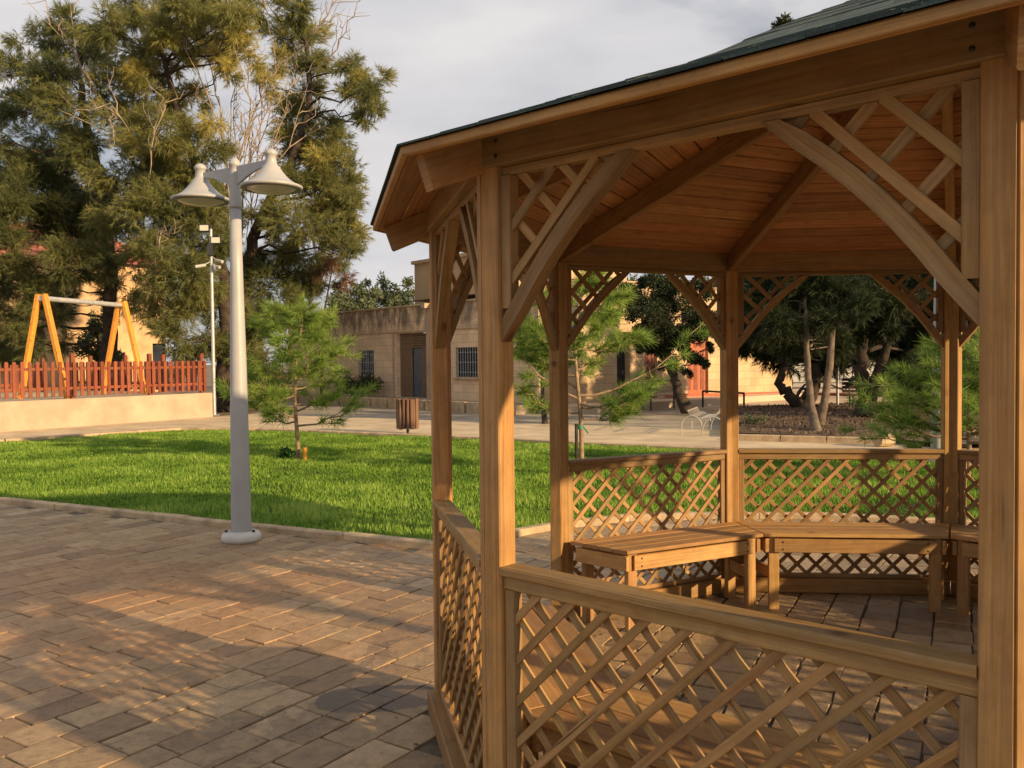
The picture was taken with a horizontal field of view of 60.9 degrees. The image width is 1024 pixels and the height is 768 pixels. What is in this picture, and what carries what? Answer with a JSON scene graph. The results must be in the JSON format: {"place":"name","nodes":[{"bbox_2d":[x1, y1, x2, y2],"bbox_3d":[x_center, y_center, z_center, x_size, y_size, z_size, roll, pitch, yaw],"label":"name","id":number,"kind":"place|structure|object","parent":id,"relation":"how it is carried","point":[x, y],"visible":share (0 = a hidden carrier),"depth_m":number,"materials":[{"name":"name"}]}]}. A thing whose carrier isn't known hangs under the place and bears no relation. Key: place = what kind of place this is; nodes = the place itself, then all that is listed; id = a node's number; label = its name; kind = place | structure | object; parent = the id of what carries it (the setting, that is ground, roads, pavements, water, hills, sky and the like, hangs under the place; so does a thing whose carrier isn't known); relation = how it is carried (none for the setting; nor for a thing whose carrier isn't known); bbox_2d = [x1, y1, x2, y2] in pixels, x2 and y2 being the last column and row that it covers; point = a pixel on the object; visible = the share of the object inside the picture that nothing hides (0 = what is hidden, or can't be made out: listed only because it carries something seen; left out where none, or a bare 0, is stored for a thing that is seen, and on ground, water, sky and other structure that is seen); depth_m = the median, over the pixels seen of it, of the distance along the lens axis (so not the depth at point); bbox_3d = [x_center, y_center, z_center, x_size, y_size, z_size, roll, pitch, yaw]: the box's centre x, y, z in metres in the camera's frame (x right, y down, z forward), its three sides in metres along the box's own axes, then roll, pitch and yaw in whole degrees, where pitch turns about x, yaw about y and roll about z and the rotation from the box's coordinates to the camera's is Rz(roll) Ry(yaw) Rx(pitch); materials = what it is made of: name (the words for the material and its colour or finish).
{"place":"outdoors","nodes":[
{"label":"outdoors","id":0,"kind":"place"},
{"bbox_2d":[0,391,172,401],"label":"playground floor","id":1,"kind":"structure","parent":0,"point":[92,395],"depth_m":24.53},
{"bbox_2d":[0,358,44,391],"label":"picket fence","id":2,"kind":"object","parent":1,"relation":"on","point":[42,360],"visible":0.34,"depth_m":28.25,"materials":[{"name":"red paint"}]},
{"bbox_2d":[17,294,146,398],"bbox_3d":[-11.790,-1.012,24.078,1.557,2.730,3.230,0,2,14],"label":"swing frame","id":3,"kind":"object","parent":1,"relation":"on","point":[46,299],"visible":0.96,"depth_m":22.78,"materials":[{"name":"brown wood"}]},
{"bbox_2d":[167,364,288,415],"bbox_3d":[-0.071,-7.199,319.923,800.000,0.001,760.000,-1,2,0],"label":"ground","id":4,"kind":"structure","parent":0,"point":[209,379],"depth_m":59.72,"materials":[{"name":"brown soil"}]},
{"bbox_2d":[0,0,146,390],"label":"casuarina tree","id":5,"kind":"object","parent":4,"relation":"on","point":[51,214],"visible":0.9,"depth_m":29.34,"materials":[{"name":"green plant"}]},
{"bbox_2d":[0,223,165,391],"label":"stone house","id":6,"kind":"structure","parent":4,"relation":"on","point":[146,345],"depth_m":43.54,"materials":[{"name":"beige stone"}]},
{"bbox_2d":[152,344,163,361],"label":"window","id":7,"kind":"structure","parent":6,"relation":"in","point":[157,349],"depth_m":45.91,"materials":[{"name":"grey glass"}]},
{"bbox_2d":[71,306,127,385],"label":"tree","id":8,"kind":"object","parent":4,"relation":"on","point":[88,336],"visible":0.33,"depth_m":32.41,"materials":[{"name":"green plant"}]},
{"bbox_2d":[0,390,212,431],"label":"retaining wall","id":9,"kind":"structure","parent":4,"relation":"on","point":[37,414],"depth_m":22.21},
{"bbox_2d":[0,354,206,398],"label":"picket fence","id":10,"kind":"object","parent":9,"relation":"on","point":[71,368],"visible":1,"depth_m":22.26,"materials":[{"name":"red paint"}]},
{"bbox_2d":[64,354,197,391],"bbox_3d":[-11.954,-0.337,27.092,7.300,1.120,0.166,0,2,33],"label":"picket fence","id":11,"kind":"object","parent":9,"relation":"on","point":[162,358],"visible":0.41,"depth_m":26.84,"materials":[{"name":"red paint"}]},
{"bbox_2d":[60,0,272,411],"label":"casuarina tree","id":12,"kind":"object","parent":4,"relation":"on","point":[163,164],"visible":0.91,"depth_m":27.10,"materials":[{"name":"green plant"}]},
{"bbox_2d":[195,224,223,415],"bbox_3d":[-8.837,-1.876,25.642,0.853,5.616,0.367,-1,2,0],"label":"camera mast","id":13,"kind":"object","parent":4,"relation":"on","point":[212,239],"visible":0.98,"depth_m":25.64,"materials":[{"name":"metal"}]},
{"bbox_2d":[189,0,399,407],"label":"casuarina tree","id":14,"kind":"object","parent":4,"relation":"on","point":[337,202],"visible":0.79,"depth_m":30.22,"materials":[{"name":"green plant"}]},
{"bbox_2d":[0,0,848,364],"label":"sky","id":15,"kind":"structure","parent":0,"point":[459,63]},
{"bbox_2d":[0,503,977,767],"bbox_3d":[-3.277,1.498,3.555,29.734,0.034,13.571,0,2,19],"label":"paving","id":16,"kind":"structure","parent":0,"point":[356,617],"depth_m":4.76,"materials":[{"name":"brown brick"}]},
{"bbox_2d":[0,497,432,550],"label":"kerb","id":17,"kind":"structure","parent":16,"relation":"on","point":[407,542],"depth_m":8.24,"materials":[{"name":"concrete"}]},
{"bbox_2d":[170,148,302,544],"bbox_3d":[-2.368,-0.295,7.530,1.438,3.322,0.509,0,2,34],"label":"street lamp","id":18,"kind":"object","parent":16,"relation":"on","point":[270,177],"visible":1,"depth_m":7.50,"materials":[{"name":"grey metal"}]},
{"bbox_2d":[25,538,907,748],"bbox_3d":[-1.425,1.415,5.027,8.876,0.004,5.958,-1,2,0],"label":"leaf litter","id":19,"kind":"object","parent":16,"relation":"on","point":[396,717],"visible":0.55,"depth_m":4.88,"materials":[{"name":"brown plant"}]},
{"bbox_2d":[467,605,623,767],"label":"bench","id":20,"kind":"object","parent":16,"relation":"on","point":[587,659],"visible":0.18,"depth_m":3.06,"materials":[{"name":"brown wood"}]},
{"bbox_2d":[570,522,762,631],"bbox_3d":[0.996,1.158,5.277,1.254,0.475,0.394,-1,2,-27],"label":"bench","id":21,"kind":"object","parent":16,"relation":"on","point":[629,555],"visible":0.89,"depth_m":5.16,"materials":[{"name":"brown wood"}]},
{"bbox_2d":[370,0,1023,767],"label":"gazebo","id":22,"kind":"object","parent":16,"relation":"on","point":[874,138],"visible":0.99,"depth_m":2.51,"materials":[{"name":"brown wood"}]},
{"bbox_2d":[523,687,896,767],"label":"bench","id":23,"kind":"object","parent":16,"relation":"on","point":[747,749],"visible":0.51,"depth_m":2.50,"materials":[{"name":"brown wood"}]},
{"bbox_2d":[458,511,975,546],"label":"kerb","id":24,"kind":"structure","parent":16,"relation":"on","point":[532,529],"depth_m":8.25,"materials":[{"name":"stone"}]},
{"bbox_2d":[736,521,949,611],"bbox_3d":[2.122,1.141,5.473,1.341,0.475,0.394,0,2,6],"label":"bench","id":25,"kind":"object","parent":16,"relation":"on","point":[777,538],"visible":0.85,"depth_m":5.33,"materials":[{"name":"brown wood"}]},
{"bbox_2d":[950,524,977,614],"bbox_3d":[3.093,1.144,5.035,0.394,0.475,1.184,-2,2,-44],"label":"bench","id":26,"kind":"object","parent":16,"relation":"on","point":[965,543],"visible":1,"depth_m":5.21,"materials":[{"name":"brown wood"}]},
{"bbox_2d":[0,414,978,449],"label":"path","id":27,"kind":"structure","parent":0,"point":[657,435],"depth_m":19.34,"materials":[{"name":"beige concrete"}]},
{"bbox_2d":[0,427,257,441],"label":"kerb","id":28,"kind":"structure","parent":27,"relation":"on","point":[101,433],"depth_m":18.52,"materials":[{"name":"stone"}]},
{"bbox_2d":[396,398,418,432],"bbox_3d":[-2.223,0.684,18.548,0.481,0.756,0.476,-1,2,0],"label":"litter bin","id":29,"kind":"object","parent":27,"relation":"on","point":[407,414],"visible":0.98,"depth_m":18.36,"materials":[{"name":"brown wood"}]},
{"bbox_2d":[255,428,719,449],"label":"kerb","id":30,"kind":"structure","parent":27,"relation":"on","point":[515,439],"depth_m":16.21,"materials":[{"name":"stone"}]},
{"bbox_2d":[681,407,719,434],"bbox_3d":[4.045,0.571,17.966,0.904,0.891,1.323,0,2,20],"label":"wire bench","id":31,"kind":"object","parent":27,"relation":"on","point":[708,416],"visible":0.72,"depth_m":17.72,"materials":[{"name":"white paint"}]},
{"bbox_2d":[739,434,871,443],"bbox_3d":[5.336,1.005,15.855,2.446,0.134,0.120,0,2,24],"label":"bed edging","id":32,"kind":"object","parent":27,"relation":"on","point":[794,438],"visible":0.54,"depth_m":15.83,"materials":[{"name":"stone"}]},
{"bbox_2d":[872,434,895,445],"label":"stone block","id":33,"kind":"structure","parent":27,"relation":"on","point":[888,442],"depth_m":14.88,"materials":[{"name":"stone"}]},
{"bbox_2d":[0,429,978,540],"bbox_3d":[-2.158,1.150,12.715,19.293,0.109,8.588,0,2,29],"label":"grass","id":34,"kind":"structure","parent":0,"point":[346,453],"depth_m":11.18,"materials":[{"name":"green plant"}]},
{"bbox_2d":[277,446,295,457],"bbox_3d":[-3.572,1.099,13.861,0.334,0.233,0.325,0,2,13],"label":"shrub","id":35,"kind":"object","parent":34,"relation":"on","point":[286,451],"visible":0.94,"depth_m":13.79,"materials":[{"name":"green plant"}]},
{"bbox_2d":[211,291,380,459],"bbox_3d":[-3.423,-0.125,13.496,2.401,2.737,2.457,-2,2,-34],"label":"young pine","id":36,"kind":"object","parent":34,"relation":"on","point":[305,325],"visible":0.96,"depth_m":13.27,"materials":[{"name":"green plant"}]},
{"bbox_2d":[303,447,306,460],"bbox_3d":[-3.177,1.084,13.370,0.065,0.220,0.065,-1,2,-22],"label":"stake","id":37,"kind":"object","parent":34,"relation":"on","point":[304,452],"visible":0.67,"depth_m":13.34,"materials":[{"name":"brown wood"}]},
{"bbox_2d":[575,424,577,475],"bbox_3d":[0.836,0.863,11.309,0.043,0.696,0.043,-1,2,0],"label":"stake","id":38,"kind":"object","parent":34,"relation":"on","point":[576,441],"visible":0.59,"depth_m":11.29,"materials":[{"name":"brown wood"}]},
{"bbox_2d":[474,271,716,474],"bbox_3d":[1.080,-0.209,11.311,2.975,2.936,2.129,0,2,22],"label":"young pine","id":39,"kind":"object","parent":34,"relation":"on","point":[635,395],"visible":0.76,"depth_m":11.26,"materials":[{"name":"green plant"}]},
{"bbox_2d":[831,328,978,479],"bbox_3d":[5.485,0.231,10.619,3.188,2.010,2.630,0,2,27],"label":"young pine","id":40,"kind":"object","parent":34,"relation":"on","point":[901,416],"visible":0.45,"depth_m":10.66,"materials":[{"name":"green plant"}]},
{"bbox_2d":[928,278,940,462],"bbox_3d":[6.056,-0.541,12.371,1.438,3.322,0.509,0,2,34],"label":"street lamp","id":41,"kind":"object","parent":34,"relation":"on","point":[938,441],"visible":0.01,"depth_m":12.36,"materials":[{"name":"grey metal"}]},
{"bbox_2d":[252,396,742,428],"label":"asphalt yard","id":42,"kind":"structure","parent":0,"point":[669,417],"depth_m":23.97,"materials":[{"name":"grey asphalt"}]},
{"bbox_2d":[222,369,287,411],"bbox_3d":[-8.129,0.194,27.625,1.744,1.377,1.841,1,2,38],"label":"shrub","id":43,"kind":"object","parent":42,"relation":"on","point":[226,382],"visible":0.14,"depth_m":27.40,"materials":[{"name":"green plant"}]},
{"bbox_2d":[323,281,360,311],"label":"olive tree","id":44,"kind":"object","parent":42,"relation":"on","point":[342,299],"visible":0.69,"depth_m":43.69,"materials":[{"name":"green plant"}]},
{"bbox_2d":[344,276,384,309],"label":"olive tree","id":45,"kind":"object","parent":42,"relation":"on","point":[362,301],"visible":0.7,"depth_m":44.73,"materials":[{"name":"green plant"}]},
{"bbox_2d":[365,271,403,307],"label":"olive tree","id":46,"kind":"object","parent":42,"relation":"on","point":[389,294],"visible":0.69,"depth_m":46.53,"materials":[{"name":"green plant"}]},
{"bbox_2d":[277,394,515,415],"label":"kerb","id":47,"kind":"structure","parent":42,"relation":"on","point":[456,406],"depth_m":28.69,"materials":[{"name":"stone"}]},
{"bbox_2d":[392,276,414,305],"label":"olive tree","id":48,"kind":"object","parent":42,"relation":"on","point":[407,294],"visible":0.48,"depth_m":48.33,"materials":[{"name":"green plant"}]},
{"bbox_2d":[319,394,538,414],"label":"raised footway","id":49,"kind":"structure","parent":42,"relation":"on","point":[518,407],"depth_m":25.00,"materials":[{"name":"grey concrete"}]},
{"bbox_2d":[309,253,360,394],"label":"dead tree","id":50,"kind":"object","parent":49,"relation":"on","point":[343,280],"visible":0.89,"depth_m":31.19,"materials":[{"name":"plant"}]},
{"bbox_2d":[337,372,383,396],"bbox_3d":[-5.375,0.033,30.878,1.735,0.963,1.576,-1,2,0],"label":"shrub","id":51,"kind":"object","parent":49,"relation":"on","point":[365,380],"visible":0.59,"depth_m":30.73,"materials":[{"name":"green plant"}]},
{"bbox_2d":[515,321,583,423],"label":"tree","id":52,"kind":"object","parent":42,"relation":"on","point":[544,418],"visible":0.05,"depth_m":20.97,"materials":[{"name":"green plant"}]},
{"bbox_2d":[599,274,716,413],"bbox_3d":[4.189,-1.060,24.547,3.421,4.231,3.647,-1,2,0],"label":"carob tree","id":53,"kind":"object","parent":42,"relation":"on","point":[659,306],"visible":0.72,"depth_m":23.92,"materials":[{"name":"green plant"}]},
{"bbox_2d":[637,379,687,409],"bbox_3d":[4.569,0.312,26.601,1.600,0.926,0.556,-1,2,-29],"label":"park bench","id":54,"kind":"object","parent":42,"relation":"on","point":[669,388],"visible":0.31,"depth_m":26.81,"materials":[{"name":"metal"}]},
{"bbox_2d":[627,273,711,285],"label":"olive tree","id":55,"kind":"object","parent":42,"relation":"on","point":[634,278],"visible":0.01,"depth_m":40.25,"materials":[{"name":"green plant"}]},
{"bbox_2d":[702,390,744,406],"bbox_3d":[6.409,0.486,26.525,0.060,0.543,2.198,-1,2,-21],"label":"handrail","id":56,"kind":"object","parent":42,"relation":"on","point":[703,391],"visible":0.61,"depth_m":26.99,"materials":[{"name":"black metal"}]},
{"bbox_2d":[288,253,791,405],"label":"club building","id":57,"kind":"structure","parent":0,"point":[393,344],"depth_m":30.15,"materials":[{"name":"stone"}]},
{"bbox_2d":[355,350,374,376],"bbox_3d":[-5.407,-0.761,32.343,0.957,1.020,1.046,-1,2,0],"label":"window","id":58,"kind":"structure","parent":57,"relation":"in","point":[367,359],"depth_m":32.41,"materials":[{"name":"grey glass"}]},
{"bbox_2d":[400,333,426,397],"bbox_3d":[-2.963,-0.661,30.547,2.033,2.240,2.156,-1,2,0],"label":"doorway","id":59,"kind":"structure","parent":57,"relation":"in","point":[413,378],"depth_m":30.37,"materials":[{"name":"metal"}]},
{"bbox_2d":[452,346,478,379],"bbox_3d":[-1.445,-0.665,27.786,0.996,1.060,1.090,-1,2,0],"label":"window","id":60,"kind":"structure","parent":57,"relation":"in","point":[467,362],"depth_m":27.86,"materials":[{"name":"grey glass"}]},
{"bbox_2d":[617,332,624,399],"bbox_3d":[3.369,-0.569,27.659,0.462,2.150,0.378,-1,2,0],"label":"doorway","id":61,"kind":"structure","parent":57,"relation":"in","point":[621,356],"depth_m":27.75,"materials":[{"name":"metal"}]},
{"bbox_2d":[645,353,654,398],"bbox_3d":[4.448,-0.674,28.376,0.591,2.300,0.105,-2,2,-39],"label":"door","id":62,"kind":"structure","parent":57,"relation":"in","point":[649,360],"depth_m":28.43,"materials":[{"name":"red paint"}]},
{"bbox_2d":[687,341,705,393],"bbox_3d":[6.280,-0.785,29.899,1.125,2.340,0.065,-2,2,-39],"label":"door","id":63,"kind":"structure","parent":57,"relation":"in","point":[695,386],"depth_m":29.95,"materials":[{"name":"red paint"}]},
{"bbox_2d":[539,392,802,414],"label":"footway","id":64,"kind":"structure","parent":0,"point":[668,403],"depth_m":28.31,"materials":[{"name":"beige concrete"}]},
{"bbox_2d":[712,383,925,412],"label":"pale yard","id":65,"kind":"structure","parent":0,"point":[796,387],"depth_m":32.09,"materials":[{"name":"beige concrete"}]},
{"bbox_2d":[770,12,795,385],"bbox_3d":[10.604,-6.858,33.738,2.279,14.969,2.335,-1,2,0],"label":"cypress tree","id":66,"kind":"object","parent":65,"relation":"on","point":[782,20],"visible":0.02,"depth_m":33.52,"materials":[{"name":"green plant"}]},
{"bbox_2d":[836,367,838,404],"bbox_3d":[9.753,-0.325,26.112,0.116,2.120,0.116,-1,2,0],"label":"metal post","id":67,"kind":"object","parent":65,"relation":"on","point":[837,385],"visible":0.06,"depth_m":26.09,"materials":[{"name":"metal"}]},
{"bbox_2d":[818,392,857,395],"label":"red kerb","id":68,"kind":"structure","parent":65,"relation":"on","point":[833,394],"depth_m":34.41,"materials":[{"name":"paint"}]},
{"bbox_2d":[842,378,895,407],"bbox_3d":[10.249,0.295,24.738,1.600,0.925,0.555,0,2,9],"label":"park bench","id":69,"kind":"object","parent":65,"relation":"on","point":[849,387],"visible":0.3,"depth_m":25.00,"materials":[{"name":"brown wood"}]},
{"bbox_2d":[792,362,873,385],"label":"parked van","id":70,"kind":"object","parent":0,"point":[795,377],"visible":0.09,"depth_m":42.32,"materials":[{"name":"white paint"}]},
{"bbox_2d":[739,402,978,443],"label":"planting bed soil","id":71,"kind":"structure","parent":0,"point":[766,429],"depth_m":19.12,"materials":[{"name":"brown soil"}]},
{"bbox_2d":[743,412,767,423],"bbox_3d":[5.320,0.755,19.050,0.586,0.318,0.558,-1,2,0],"label":"shrub","id":72,"kind":"object","parent":71,"relation":"on","point":[752,420],"visible":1,"depth_m":18.97,"materials":[{"name":"green plant"}]},
{"bbox_2d":[716,280,900,407],"bbox_3d":[8.503,-1.520,25.849,5.643,5.140,4.221,-1,2,0],"label":"pine tree","id":73,"kind":"object","parent":71,"relation":"on","point":[791,398],"visible":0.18,"depth_m":25.20,"materials":[{"name":"green plant"}]},
{"bbox_2d":[744,275,883,435],"bbox_3d":[6.048,-0.995,18.684,3.137,4.326,3.700,0,2,11],"label":"pine tree","id":74,"kind":"object","parent":71,"relation":"on","point":[807,314],"visible":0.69,"depth_m":17.58,"materials":[{"name":"green plant"}]},
{"bbox_2d":[739,401,978,437],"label":"fallen needles","id":75,"kind":"object","parent":71,"relation":"on","point":[792,412],"visible":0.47,"depth_m":20.09,"materials":[{"name":"brown plant"}]},
{"bbox_2d":[838,273,979,417],"bbox_3d":[9.880,-1.119,21.507,4.467,4.811,4.899,0,2,12],"label":"pine tree","id":76,"kind":"object","parent":71,"relation":"on","point":[895,329],"visible":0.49,"depth_m":20.69,"materials":[{"name":"green plant"}]}
]}

